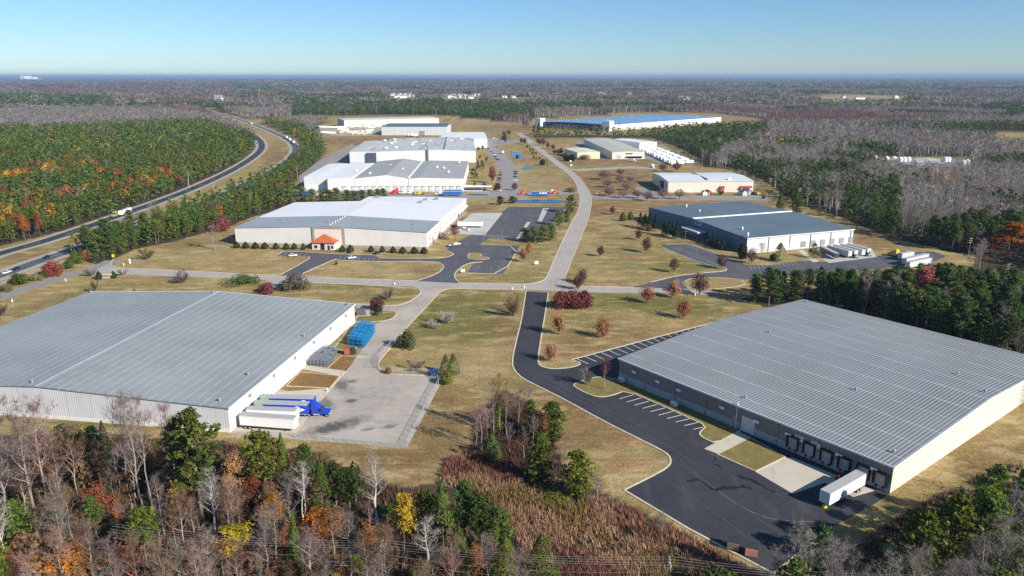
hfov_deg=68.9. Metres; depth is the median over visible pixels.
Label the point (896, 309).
pine tree
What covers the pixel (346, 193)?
pine tree
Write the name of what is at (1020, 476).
pine tree
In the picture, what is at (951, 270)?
pine tree
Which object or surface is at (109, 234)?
pine tree
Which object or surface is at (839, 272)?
pine tree
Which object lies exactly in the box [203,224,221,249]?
bare tree
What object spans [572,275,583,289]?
lawn tree
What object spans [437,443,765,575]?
brush
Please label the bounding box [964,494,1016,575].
pine tree
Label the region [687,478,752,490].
sealed crack
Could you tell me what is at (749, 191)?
storage shed
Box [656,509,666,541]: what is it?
bare tree
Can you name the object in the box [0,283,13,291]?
bush
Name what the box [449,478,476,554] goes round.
pine tree
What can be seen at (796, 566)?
pine tree
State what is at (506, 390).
bare tree
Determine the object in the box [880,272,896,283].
pine tree
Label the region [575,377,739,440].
verge
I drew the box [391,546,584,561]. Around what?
power line
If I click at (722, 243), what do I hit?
cedar tree
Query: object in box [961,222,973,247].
pine tree
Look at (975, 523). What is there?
pine tree
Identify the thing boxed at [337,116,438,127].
warehouse
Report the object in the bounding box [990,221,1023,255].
autumn tree
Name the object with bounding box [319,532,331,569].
thin leaved tree
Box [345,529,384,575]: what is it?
bare tree
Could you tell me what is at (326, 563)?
bare tree
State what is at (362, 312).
transformer
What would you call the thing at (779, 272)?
pine tree
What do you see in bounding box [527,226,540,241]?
pine tree
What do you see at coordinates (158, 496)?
bare tree
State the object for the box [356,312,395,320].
verge
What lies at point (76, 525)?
bare tree
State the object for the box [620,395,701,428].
parking lines
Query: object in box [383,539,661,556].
power line
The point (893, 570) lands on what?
bare tree
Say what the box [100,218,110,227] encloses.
pine tree
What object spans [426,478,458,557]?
cedar tree
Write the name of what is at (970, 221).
pine tree
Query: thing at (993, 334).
pine tree
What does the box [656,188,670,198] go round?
ornamental tree
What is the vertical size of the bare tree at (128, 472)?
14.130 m
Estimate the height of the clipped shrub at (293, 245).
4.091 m
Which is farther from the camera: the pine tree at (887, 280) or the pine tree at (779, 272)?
the pine tree at (779, 272)
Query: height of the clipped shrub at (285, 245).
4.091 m
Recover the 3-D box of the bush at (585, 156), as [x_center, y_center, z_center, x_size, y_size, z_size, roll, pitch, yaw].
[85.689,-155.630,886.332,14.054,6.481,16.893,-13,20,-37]
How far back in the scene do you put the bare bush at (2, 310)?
308.94 m
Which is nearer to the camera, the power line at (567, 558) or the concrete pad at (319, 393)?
the power line at (567, 558)
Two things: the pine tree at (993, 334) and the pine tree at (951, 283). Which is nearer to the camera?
the pine tree at (993, 334)
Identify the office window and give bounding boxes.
[464,188,481,189]
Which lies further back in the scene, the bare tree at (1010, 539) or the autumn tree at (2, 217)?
the autumn tree at (2, 217)
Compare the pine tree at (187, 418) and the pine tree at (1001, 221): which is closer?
the pine tree at (187, 418)
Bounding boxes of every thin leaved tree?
[64,453,74,474]
[167,512,178,543]
[214,541,227,575]
[266,564,277,575]
[298,522,308,562]
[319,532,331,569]
[439,231,450,245]
[490,372,503,430]
[540,415,548,432]
[601,357,612,388]
[804,285,811,299]
[1015,334,1023,352]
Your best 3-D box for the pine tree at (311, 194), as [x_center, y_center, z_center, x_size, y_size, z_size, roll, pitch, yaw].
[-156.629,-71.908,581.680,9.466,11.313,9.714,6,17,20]
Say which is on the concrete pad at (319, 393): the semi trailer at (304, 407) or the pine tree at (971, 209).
the semi trailer at (304, 407)
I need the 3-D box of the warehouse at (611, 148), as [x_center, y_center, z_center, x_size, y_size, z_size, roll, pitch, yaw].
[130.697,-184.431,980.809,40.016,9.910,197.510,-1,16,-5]
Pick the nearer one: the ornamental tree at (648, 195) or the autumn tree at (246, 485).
the autumn tree at (246, 485)
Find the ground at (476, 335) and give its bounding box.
[0,77,1023,575]
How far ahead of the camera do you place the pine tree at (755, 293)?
324.22 m
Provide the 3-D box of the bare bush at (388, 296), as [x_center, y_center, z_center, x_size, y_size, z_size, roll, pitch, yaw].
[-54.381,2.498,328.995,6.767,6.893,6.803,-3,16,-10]
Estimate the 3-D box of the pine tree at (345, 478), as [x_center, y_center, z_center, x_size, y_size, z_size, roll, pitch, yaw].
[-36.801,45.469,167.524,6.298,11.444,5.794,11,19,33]
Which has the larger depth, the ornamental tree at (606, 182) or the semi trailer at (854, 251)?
the ornamental tree at (606, 182)
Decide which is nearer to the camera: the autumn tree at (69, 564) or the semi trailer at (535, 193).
the autumn tree at (69, 564)
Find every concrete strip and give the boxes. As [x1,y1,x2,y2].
[515,222,529,239]
[538,208,548,220]
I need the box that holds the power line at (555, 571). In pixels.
[391,555,663,572]
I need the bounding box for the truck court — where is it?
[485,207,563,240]
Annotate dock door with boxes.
[788,437,796,448]
[801,241,805,246]
[805,444,813,455]
[821,450,830,462]
[839,458,848,470]
[858,465,867,478]
[874,472,885,485]
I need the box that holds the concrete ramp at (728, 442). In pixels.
[704,432,749,452]
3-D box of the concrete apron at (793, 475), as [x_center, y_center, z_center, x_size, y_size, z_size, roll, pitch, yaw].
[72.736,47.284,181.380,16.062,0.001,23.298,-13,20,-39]
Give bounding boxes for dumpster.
[344,346,355,354]
[429,368,437,375]
[727,535,739,551]
[745,540,757,557]
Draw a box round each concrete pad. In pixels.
[235,388,326,432]
[303,365,343,374]
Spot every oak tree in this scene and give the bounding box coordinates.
[543,341,557,361]
[550,308,567,333]
[592,315,612,338]
[639,284,655,302]
[664,276,681,297]
[676,297,693,318]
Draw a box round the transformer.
[356,308,370,316]
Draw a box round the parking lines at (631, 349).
[578,326,701,363]
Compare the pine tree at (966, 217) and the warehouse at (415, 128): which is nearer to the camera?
the pine tree at (966, 217)
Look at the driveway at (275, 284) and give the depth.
355.71 m
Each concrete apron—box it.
[448,213,501,234]
[757,458,874,496]
[818,248,875,262]
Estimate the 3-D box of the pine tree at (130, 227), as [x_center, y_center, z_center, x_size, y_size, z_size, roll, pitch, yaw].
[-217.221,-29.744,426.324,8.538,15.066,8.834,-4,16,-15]
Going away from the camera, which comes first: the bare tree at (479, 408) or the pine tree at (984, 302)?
the bare tree at (479, 408)
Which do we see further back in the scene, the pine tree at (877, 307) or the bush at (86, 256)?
the bush at (86, 256)
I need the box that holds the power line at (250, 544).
[107,531,343,547]
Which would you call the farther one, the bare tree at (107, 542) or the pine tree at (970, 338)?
the pine tree at (970, 338)
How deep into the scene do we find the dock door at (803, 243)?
426.82 m
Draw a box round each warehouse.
[0,290,355,431]
[234,195,467,249]
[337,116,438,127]
[381,123,450,134]
[441,132,486,147]
[535,115,720,130]
[564,147,599,158]
[584,138,644,158]
[613,138,656,149]
[617,299,1023,492]
[648,201,854,252]
[652,172,753,192]
[914,158,942,171]
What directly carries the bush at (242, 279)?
on the ground at (476, 335)
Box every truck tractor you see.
[111,211,118,216]
[303,401,331,416]
[887,249,898,255]
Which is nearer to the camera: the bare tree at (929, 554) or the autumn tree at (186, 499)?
the bare tree at (929, 554)
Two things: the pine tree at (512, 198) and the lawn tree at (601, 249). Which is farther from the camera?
the pine tree at (512, 198)
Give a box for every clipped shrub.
[95,271,101,279]
[110,271,116,278]
[233,241,239,247]
[242,241,249,248]
[251,242,258,248]
[260,242,268,248]
[272,242,279,248]
[283,242,289,249]
[291,243,297,249]
[339,245,345,251]
[390,246,395,252]
[399,246,406,253]
[410,247,417,253]
[420,247,427,253]
[619,212,626,220]
[627,211,633,219]
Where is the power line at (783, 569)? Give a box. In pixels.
[671,556,964,574]
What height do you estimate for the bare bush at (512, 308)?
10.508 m
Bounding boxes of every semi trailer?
[118,207,131,214]
[238,411,297,430]
[245,405,299,417]
[253,400,310,414]
[259,394,315,407]
[443,191,461,195]
[444,189,461,192]
[457,221,482,226]
[472,191,489,194]
[532,191,548,195]
[684,160,693,163]
[819,246,839,258]
[819,469,866,505]
[827,245,851,256]
[833,244,857,254]
[840,244,865,254]
[847,243,870,251]
[897,251,914,259]
[901,253,928,263]
[905,256,932,267]
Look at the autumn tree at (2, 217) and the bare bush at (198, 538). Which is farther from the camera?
the autumn tree at (2, 217)
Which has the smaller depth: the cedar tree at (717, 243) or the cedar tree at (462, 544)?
the cedar tree at (462, 544)
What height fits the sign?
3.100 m
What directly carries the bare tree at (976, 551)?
on the ground at (476, 335)
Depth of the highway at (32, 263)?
420.65 m
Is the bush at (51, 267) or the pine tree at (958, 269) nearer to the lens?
the pine tree at (958, 269)
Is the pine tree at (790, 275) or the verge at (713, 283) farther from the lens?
the verge at (713, 283)
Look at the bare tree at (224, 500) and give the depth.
150.55 m
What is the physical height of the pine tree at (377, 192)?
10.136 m
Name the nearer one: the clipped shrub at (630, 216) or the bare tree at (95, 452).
the bare tree at (95, 452)
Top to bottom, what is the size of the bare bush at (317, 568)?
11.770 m
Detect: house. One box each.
[214,95,222,101]
[854,96,865,98]
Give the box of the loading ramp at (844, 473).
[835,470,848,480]
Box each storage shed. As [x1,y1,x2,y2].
[738,189,746,195]
[743,188,751,194]
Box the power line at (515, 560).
[394,549,614,564]
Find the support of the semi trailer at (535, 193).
on the service road at (495, 195)
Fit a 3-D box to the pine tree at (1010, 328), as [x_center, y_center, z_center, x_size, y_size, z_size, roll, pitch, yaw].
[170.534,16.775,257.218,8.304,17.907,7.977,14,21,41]
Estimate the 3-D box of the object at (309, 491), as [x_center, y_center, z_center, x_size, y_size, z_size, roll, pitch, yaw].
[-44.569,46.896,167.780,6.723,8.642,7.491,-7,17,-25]
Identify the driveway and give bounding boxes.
[230,286,448,447]
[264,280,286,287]
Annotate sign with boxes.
[100,273,111,277]
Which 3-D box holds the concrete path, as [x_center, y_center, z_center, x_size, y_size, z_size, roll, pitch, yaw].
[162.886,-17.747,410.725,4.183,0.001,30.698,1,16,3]
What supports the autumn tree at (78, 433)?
on the ground at (476, 335)
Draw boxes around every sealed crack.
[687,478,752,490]
[738,475,774,491]
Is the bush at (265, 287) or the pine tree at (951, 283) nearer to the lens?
the pine tree at (951, 283)
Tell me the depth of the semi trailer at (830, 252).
407.13 m
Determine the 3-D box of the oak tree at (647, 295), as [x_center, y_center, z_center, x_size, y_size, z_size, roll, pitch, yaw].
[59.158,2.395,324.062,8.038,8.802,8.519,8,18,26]
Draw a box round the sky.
[0,0,1023,76]
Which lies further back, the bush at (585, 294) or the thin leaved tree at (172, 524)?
the bush at (585, 294)
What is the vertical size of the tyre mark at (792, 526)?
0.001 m
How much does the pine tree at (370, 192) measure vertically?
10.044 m
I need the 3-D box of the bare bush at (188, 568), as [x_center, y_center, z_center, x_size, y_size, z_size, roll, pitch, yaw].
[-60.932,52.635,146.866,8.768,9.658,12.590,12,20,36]
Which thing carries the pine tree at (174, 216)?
on the ground at (476, 335)
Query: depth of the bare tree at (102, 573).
127.02 m
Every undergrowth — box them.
[0,430,525,575]
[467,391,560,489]
[828,461,1023,575]
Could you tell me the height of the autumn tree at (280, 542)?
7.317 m
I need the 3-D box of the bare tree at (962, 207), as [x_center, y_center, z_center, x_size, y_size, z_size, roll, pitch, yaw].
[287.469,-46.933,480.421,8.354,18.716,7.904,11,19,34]
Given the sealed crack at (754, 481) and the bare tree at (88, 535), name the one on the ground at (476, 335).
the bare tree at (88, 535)
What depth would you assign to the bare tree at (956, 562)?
128.31 m
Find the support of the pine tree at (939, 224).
on the ground at (476, 335)
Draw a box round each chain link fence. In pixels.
[295,430,406,448]
[411,378,438,437]
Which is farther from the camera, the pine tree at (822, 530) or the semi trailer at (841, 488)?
the semi trailer at (841, 488)
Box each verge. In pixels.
[287,372,338,387]
[328,356,355,370]
[336,322,367,349]
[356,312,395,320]
[468,253,487,258]
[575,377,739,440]
[686,278,743,288]
[720,438,783,470]
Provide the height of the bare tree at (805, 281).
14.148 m
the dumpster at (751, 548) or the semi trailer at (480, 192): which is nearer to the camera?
the dumpster at (751, 548)
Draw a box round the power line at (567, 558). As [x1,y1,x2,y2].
[392,543,642,559]
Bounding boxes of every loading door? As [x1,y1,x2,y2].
[232,412,238,429]
[741,415,754,435]
[786,242,792,249]
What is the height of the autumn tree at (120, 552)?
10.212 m
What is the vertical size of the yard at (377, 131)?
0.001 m
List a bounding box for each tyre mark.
[526,304,708,476]
[531,312,687,448]
[565,331,687,379]
[641,435,788,538]
[667,480,761,548]
[691,469,812,521]
[775,492,793,545]
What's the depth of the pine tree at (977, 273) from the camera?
320.30 m
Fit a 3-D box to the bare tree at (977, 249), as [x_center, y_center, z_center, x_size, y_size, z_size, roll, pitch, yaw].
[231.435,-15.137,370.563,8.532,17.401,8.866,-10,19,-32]
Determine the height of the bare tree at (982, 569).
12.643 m
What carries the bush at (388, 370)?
on the ground at (476, 335)
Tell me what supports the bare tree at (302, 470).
on the ground at (476, 335)
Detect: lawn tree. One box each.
[488,166,495,180]
[518,248,526,260]
[525,242,533,252]
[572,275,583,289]
[578,267,587,281]
[597,245,605,256]
[635,229,641,239]
[640,235,652,252]
[645,223,650,231]
[668,257,679,272]
[689,271,709,294]
[715,254,728,268]
[746,246,758,263]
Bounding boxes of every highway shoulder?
[0,109,299,280]
[0,114,267,257]
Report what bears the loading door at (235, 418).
in the warehouse at (224, 359)
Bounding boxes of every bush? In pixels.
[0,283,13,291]
[0,304,6,314]
[0,460,23,481]
[0,481,24,504]
[4,528,52,560]
[9,273,28,285]
[12,487,45,521]
[21,551,51,574]
[28,273,43,280]
[28,565,70,575]
[40,260,62,276]
[40,271,50,277]
[62,260,74,268]
[67,251,83,263]
[70,451,107,489]
[80,249,92,260]
[83,267,96,275]
[89,451,152,487]
[90,277,99,290]
[95,434,121,456]
[111,518,151,562]
[114,431,146,454]
[117,268,127,274]
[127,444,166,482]
[133,556,172,575]
[137,248,156,259]
[150,465,196,503]
[165,542,199,575]
[172,266,189,282]
[176,530,227,575]
[180,528,214,554]
[200,482,220,507]
[206,447,224,468]
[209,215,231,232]
[211,485,247,527]
[221,273,260,286]
[225,550,264,575]
[231,459,249,481]
[239,539,277,575]
[254,481,289,516]
[257,281,274,294]
[269,549,298,575]
[278,273,310,290]
[291,543,362,575]
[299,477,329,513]
[319,504,349,548]
[370,298,384,309]
[381,287,393,299]
[385,367,391,373]
[395,329,415,350]
[403,359,425,370]
[409,554,461,575]
[425,318,440,328]
[436,308,456,323]
[438,371,454,384]
[493,182,500,189]
[502,292,521,315]
[538,486,571,510]
[539,158,548,164]
[551,289,567,308]
[561,290,584,309]
[565,187,577,192]
[568,154,574,160]
[573,290,593,308]
[578,154,591,159]
[580,367,593,384]
[716,188,725,194]
[738,242,747,258]
[769,254,776,261]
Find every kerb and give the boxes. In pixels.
[110,142,744,400]
[286,291,832,574]
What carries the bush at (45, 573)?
on the ground at (476, 335)
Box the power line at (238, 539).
[114,526,362,542]
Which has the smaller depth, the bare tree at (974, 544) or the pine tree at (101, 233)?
the bare tree at (974, 544)
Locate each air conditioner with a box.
[618,376,624,382]
[669,400,678,407]
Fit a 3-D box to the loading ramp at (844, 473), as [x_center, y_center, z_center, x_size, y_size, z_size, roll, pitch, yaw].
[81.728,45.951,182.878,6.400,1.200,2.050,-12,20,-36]
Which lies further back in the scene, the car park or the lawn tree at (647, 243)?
the car park
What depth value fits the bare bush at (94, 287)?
339.77 m
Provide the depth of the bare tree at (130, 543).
133.55 m
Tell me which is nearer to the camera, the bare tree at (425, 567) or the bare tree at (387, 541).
the bare tree at (425, 567)
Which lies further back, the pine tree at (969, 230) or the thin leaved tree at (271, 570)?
the pine tree at (969, 230)
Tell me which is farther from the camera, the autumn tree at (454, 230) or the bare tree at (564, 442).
the autumn tree at (454, 230)
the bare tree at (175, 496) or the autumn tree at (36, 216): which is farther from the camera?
the autumn tree at (36, 216)
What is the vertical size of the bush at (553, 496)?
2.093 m
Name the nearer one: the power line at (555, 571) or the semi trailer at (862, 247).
the power line at (555, 571)
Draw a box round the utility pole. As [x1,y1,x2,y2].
[669,556,671,575]
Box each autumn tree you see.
[0,214,5,235]
[1,548,32,575]
[9,213,17,236]
[13,212,23,236]
[17,216,27,237]
[27,538,108,575]
[33,212,42,235]
[69,421,87,459]
[76,480,112,519]
[107,544,144,575]
[108,499,125,531]
[167,481,186,519]
[180,491,197,527]
[206,517,254,561]
[218,450,247,494]
[239,472,265,508]
[255,492,290,530]
[270,523,296,552]
[296,505,341,548]
[331,570,340,575]
[357,522,382,559]
[390,492,419,552]
[443,557,462,574]
[449,224,460,240]
[461,543,482,575]
[912,266,938,294]
[983,234,1003,255]
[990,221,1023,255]
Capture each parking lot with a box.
[278,235,519,282]
[513,291,888,571]
[635,244,944,288]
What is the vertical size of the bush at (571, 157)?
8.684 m
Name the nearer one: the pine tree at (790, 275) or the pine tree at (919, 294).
the pine tree at (919, 294)
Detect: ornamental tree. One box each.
[597,170,610,179]
[603,179,613,186]
[603,187,615,195]
[615,174,623,182]
[617,189,628,195]
[620,182,632,189]
[625,175,635,181]
[631,190,642,197]
[642,191,656,200]
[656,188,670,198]
[659,163,666,171]
[671,162,681,171]
[674,188,687,199]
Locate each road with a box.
[0,260,120,300]
[93,133,715,294]
[296,189,578,197]
[487,137,520,146]
[571,166,655,170]
[591,187,777,200]
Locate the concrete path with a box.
[798,250,818,261]
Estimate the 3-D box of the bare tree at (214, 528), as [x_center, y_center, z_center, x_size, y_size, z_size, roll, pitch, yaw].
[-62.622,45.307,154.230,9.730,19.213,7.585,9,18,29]
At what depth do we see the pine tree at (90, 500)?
155.44 m
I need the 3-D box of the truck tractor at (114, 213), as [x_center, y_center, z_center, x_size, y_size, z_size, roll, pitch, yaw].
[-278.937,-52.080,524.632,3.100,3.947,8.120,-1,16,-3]
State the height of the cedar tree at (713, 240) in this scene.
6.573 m
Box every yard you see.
[299,144,354,185]
[319,127,381,135]
[576,141,696,162]
[879,159,969,166]
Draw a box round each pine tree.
[0,498,34,538]
[0,541,18,575]
[23,207,40,233]
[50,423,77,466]
[76,224,90,249]
[77,425,102,463]
[78,227,90,249]
[81,494,104,540]
[82,234,110,257]
[90,228,104,243]
[96,226,113,253]
[97,229,106,250]
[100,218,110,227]
[104,230,116,255]
[106,223,119,244]
[108,222,119,248]
[112,220,123,242]
[122,505,161,562]
[123,209,136,224]
[124,223,139,247]
[134,455,148,487]
[137,212,150,237]
[147,219,161,243]
[151,212,166,237]
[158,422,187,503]
[161,406,225,520]
[169,213,180,237]
[188,207,199,231]
[192,204,201,228]
[237,429,285,486]
[290,443,315,479]
[295,186,306,201]
[305,189,315,201]
[315,190,326,201]
[321,189,334,201]
[323,462,344,507]
[330,188,342,200]
[335,466,362,509]
[340,189,352,200]
[349,191,359,200]
[356,189,367,200]
[364,189,374,198]
[372,189,381,195]
[379,188,386,195]
[382,501,402,535]
[411,487,437,537]
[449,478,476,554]
[463,492,494,557]
[481,506,516,557]
[496,196,503,203]
[507,196,516,202]
[518,227,530,241]
[520,399,538,437]
[523,433,555,487]
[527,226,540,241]
[535,400,568,442]
[537,224,548,241]
[546,223,557,240]
[552,210,564,224]
[555,449,597,498]
[563,195,578,211]
[563,210,570,221]
[688,563,736,575]
[748,273,764,300]
[749,272,762,301]
[761,267,774,298]
[762,271,780,305]
[771,270,785,303]
[775,275,785,303]
[778,555,809,575]
[781,275,787,299]
[782,271,788,291]
[785,270,805,301]
[787,269,802,292]
[788,192,804,212]
[801,522,838,575]
[804,268,817,296]
[811,270,829,302]
[815,270,824,295]
[822,274,840,304]
[830,266,843,301]
[830,268,846,305]
[838,269,858,301]
[838,279,856,308]
[845,269,858,298]
[849,278,868,311]
[857,268,871,292]
[861,276,872,305]
[864,278,877,313]
[868,278,885,315]
[877,274,896,315]
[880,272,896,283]
[881,280,902,319]
[882,208,893,233]
[884,206,893,231]
[884,284,908,323]
[887,209,904,236]
[887,268,902,277]
[892,508,953,575]
[894,280,916,323]
[900,269,911,281]
[901,270,914,283]
[905,289,929,326]
[914,262,923,273]
[915,269,923,285]
[916,295,938,328]
[917,284,941,329]
[927,298,951,334]
[928,214,942,242]
[928,216,936,242]
[930,493,988,575]
[931,263,946,278]
[933,219,944,244]
[934,274,963,299]
[936,295,953,331]
[937,265,957,279]
[940,220,950,246]
[941,216,949,244]
[943,307,958,334]
[945,219,964,249]
[947,221,962,250]
[948,300,976,337]
[949,295,969,336]
[950,213,961,235]
[950,216,963,227]
[950,285,966,326]
[951,298,978,337]
[952,293,972,319]
[955,267,964,271]
[956,272,970,287]
[960,212,971,237]
[960,215,972,242]
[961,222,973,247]
[961,508,984,567]
[963,224,976,249]
[963,273,973,289]
[963,300,978,338]
[964,219,975,245]
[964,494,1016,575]
[965,307,980,342]
[966,206,975,218]
[966,266,979,281]
[966,271,978,289]
[966,280,978,290]
[968,485,1013,556]
[969,289,991,310]
[971,307,994,344]
[972,279,990,297]
[972,291,985,300]
[973,269,983,280]
[973,463,1013,520]
[974,209,986,226]
[975,295,994,339]
[977,209,992,226]
[978,268,994,280]
[983,566,1017,575]
[984,219,998,246]
[984,271,1002,294]
[984,275,1001,293]
[984,301,1006,342]
[985,321,1007,348]
[987,224,997,250]
[991,290,999,296]
[992,215,1001,228]
[994,300,1023,348]
[994,313,1023,348]
[995,218,1005,244]
[995,295,1009,305]
[996,283,1018,300]
[997,268,1003,280]
[997,283,1018,299]
[999,271,1010,284]
[1000,291,1019,301]
[1001,208,1014,219]
[1004,209,1018,218]
[1004,213,1015,221]
[1004,272,1023,292]
[1004,299,1023,344]
[1005,484,1023,544]
[1006,468,1023,536]
[1007,313,1023,351]
[1008,214,1019,219]
[1008,268,1023,280]
[1013,217,1023,236]
[1013,319,1023,353]
[1018,292,1023,304]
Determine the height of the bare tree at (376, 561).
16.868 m
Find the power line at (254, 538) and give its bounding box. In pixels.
[119,524,379,540]
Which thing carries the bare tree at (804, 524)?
on the ground at (476, 335)
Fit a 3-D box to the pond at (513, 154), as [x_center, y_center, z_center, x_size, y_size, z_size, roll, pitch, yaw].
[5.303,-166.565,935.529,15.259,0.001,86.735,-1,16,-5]
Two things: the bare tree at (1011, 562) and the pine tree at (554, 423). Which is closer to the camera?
the bare tree at (1011, 562)
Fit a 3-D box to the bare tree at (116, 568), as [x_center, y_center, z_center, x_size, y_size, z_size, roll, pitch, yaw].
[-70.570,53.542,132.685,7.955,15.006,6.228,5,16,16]
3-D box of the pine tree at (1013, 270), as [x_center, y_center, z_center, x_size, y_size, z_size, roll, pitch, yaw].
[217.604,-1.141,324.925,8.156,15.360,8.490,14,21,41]
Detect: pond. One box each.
[509,152,524,158]
[515,200,563,203]
[521,167,533,169]
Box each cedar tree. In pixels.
[97,420,116,477]
[275,432,292,501]
[287,510,304,574]
[308,458,333,525]
[341,460,370,510]
[342,554,368,575]
[374,302,382,315]
[403,566,417,575]
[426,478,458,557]
[437,354,453,376]
[444,524,472,575]
[446,353,460,375]
[469,168,478,177]
[482,433,501,460]
[489,536,521,575]
[491,398,507,429]
[523,534,560,575]
[637,212,643,225]
[641,213,647,228]
[646,213,652,228]
[652,214,658,229]
[661,222,666,234]
[665,220,670,235]
[669,221,674,237]
[673,222,679,238]
[704,231,710,244]
[710,236,715,246]
[714,238,719,248]
[718,238,726,249]
[771,242,787,261]
[775,192,784,208]
[806,242,820,257]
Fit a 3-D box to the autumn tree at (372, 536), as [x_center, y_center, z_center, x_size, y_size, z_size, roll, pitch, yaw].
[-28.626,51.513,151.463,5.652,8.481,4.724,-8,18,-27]
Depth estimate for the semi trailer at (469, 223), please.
485.87 m
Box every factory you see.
[303,159,491,191]
[349,137,475,163]
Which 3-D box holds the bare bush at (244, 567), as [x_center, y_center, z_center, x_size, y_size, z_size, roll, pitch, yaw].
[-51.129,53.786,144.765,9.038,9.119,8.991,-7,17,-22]
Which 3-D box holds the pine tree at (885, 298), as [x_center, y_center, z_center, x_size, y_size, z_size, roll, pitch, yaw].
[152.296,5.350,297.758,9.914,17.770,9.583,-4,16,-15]
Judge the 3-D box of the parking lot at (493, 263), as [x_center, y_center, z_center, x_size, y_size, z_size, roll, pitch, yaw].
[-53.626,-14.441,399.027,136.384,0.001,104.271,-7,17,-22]
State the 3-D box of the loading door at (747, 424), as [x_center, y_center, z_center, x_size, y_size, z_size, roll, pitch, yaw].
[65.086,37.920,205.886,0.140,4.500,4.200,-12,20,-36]
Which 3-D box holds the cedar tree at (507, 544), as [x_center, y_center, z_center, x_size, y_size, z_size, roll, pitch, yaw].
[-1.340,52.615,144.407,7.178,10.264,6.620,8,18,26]
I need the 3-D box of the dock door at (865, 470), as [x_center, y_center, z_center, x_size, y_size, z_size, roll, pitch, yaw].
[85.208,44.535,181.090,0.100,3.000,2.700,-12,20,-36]
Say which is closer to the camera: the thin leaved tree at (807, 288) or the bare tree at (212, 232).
the thin leaved tree at (807, 288)
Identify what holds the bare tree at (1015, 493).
on the ground at (476, 335)
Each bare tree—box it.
[0,393,49,535]
[0,407,28,539]
[0,495,11,548]
[1,442,22,499]
[2,391,68,527]
[2,452,43,525]
[2,557,29,575]
[8,547,54,575]
[18,428,55,499]
[18,439,31,483]
[22,499,54,552]
[31,493,73,544]
[33,446,53,490]
[34,519,78,574]
[38,460,71,538]
[43,436,74,506]
[47,496,71,542]
[49,422,87,511]
[57,484,80,537]
[59,515,89,550]
[70,555,93,575]
[71,508,115,575]
[71,519,104,563]
[88,440,107,484]
[90,531,130,574]
[92,566,108,575]
[95,390,137,510]
[97,438,123,492]
[101,466,120,502]
[102,554,138,575]
[111,390,145,509]
[112,502,131,524]
[114,530,151,575]
[122,384,160,512]
[123,450,141,498]
[136,534,180,575]
[137,539,169,575]
[141,472,171,535]
[146,400,185,502]
[147,495,167,546]
[158,485,196,542]
[161,535,187,575]
[164,540,216,575]
[172,497,202,539]
[180,533,204,575]
[191,523,222,575]
[194,467,224,541]
[197,551,225,575]
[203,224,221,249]
[205,478,221,524]
[214,454,224,469]
[214,485,247,542]
[215,533,248,575]
[219,477,246,525]
[222,558,247,575]
[227,483,246,520]
[249,553,270,575]
[250,500,288,575]
[259,502,289,559]
[263,480,275,501]
[275,467,306,530]
[280,460,310,525]
[288,519,333,574]
[318,556,334,575]
[321,503,342,557]
[324,509,365,575]
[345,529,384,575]
[357,554,391,575]
[358,452,390,528]
[359,501,377,530]
[364,515,408,575]
[376,523,401,574]
[410,559,437,575]
[411,515,442,573]
[420,542,440,575]
[434,528,463,575]
[471,400,489,449]
[472,412,479,441]
[472,530,498,575]
[481,411,493,441]
[485,378,498,434]
[494,540,532,575]
[496,380,516,434]
[504,421,514,452]
[507,392,518,430]
[509,387,525,433]
[518,427,531,457]
[521,384,534,419]
[526,413,539,437]
[550,441,568,488]
[556,435,575,463]
[588,471,605,502]
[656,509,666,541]
[758,544,786,575]
[784,519,812,556]
[785,525,822,571]
[801,270,808,298]
[814,532,860,575]
[815,547,849,575]
[841,546,864,575]
[855,269,872,312]
[855,565,880,575]
[860,197,868,222]
[862,275,876,313]
[866,548,908,575]
[876,281,892,318]
[896,212,908,238]
[897,545,939,575]
[899,202,908,212]
[908,540,934,575]
[910,207,919,232]
[910,211,921,238]
[915,567,938,575]
[927,554,985,575]
[936,561,959,574]
[951,557,980,575]
[958,201,965,214]
[959,534,981,571]
[960,530,998,575]
[961,535,993,570]
[968,243,985,266]
[975,231,982,252]
[976,236,993,268]
[978,561,996,575]
[984,514,1020,574]
[989,526,1023,573]
[994,305,1012,330]
[1000,542,1023,575]
[1004,478,1023,544]
[1012,328,1023,351]
[1014,285,1023,296]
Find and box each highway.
[0,109,298,277]
[0,116,264,255]
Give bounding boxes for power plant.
[20,74,37,80]
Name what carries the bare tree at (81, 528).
on the ground at (476, 335)
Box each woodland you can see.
[0,77,1023,81]
[0,79,1023,89]
[0,86,1023,110]
[0,101,1023,161]
[0,140,1023,227]
[0,196,1023,575]
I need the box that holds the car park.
[486,147,518,192]
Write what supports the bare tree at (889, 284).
on the ground at (476, 335)
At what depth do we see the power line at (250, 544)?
138.04 m
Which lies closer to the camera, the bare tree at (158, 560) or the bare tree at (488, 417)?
the bare tree at (158, 560)
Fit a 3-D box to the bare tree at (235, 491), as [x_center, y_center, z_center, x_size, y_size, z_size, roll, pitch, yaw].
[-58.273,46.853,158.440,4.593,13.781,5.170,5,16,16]
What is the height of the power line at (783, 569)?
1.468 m
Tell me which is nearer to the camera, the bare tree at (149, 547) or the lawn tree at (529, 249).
the bare tree at (149, 547)

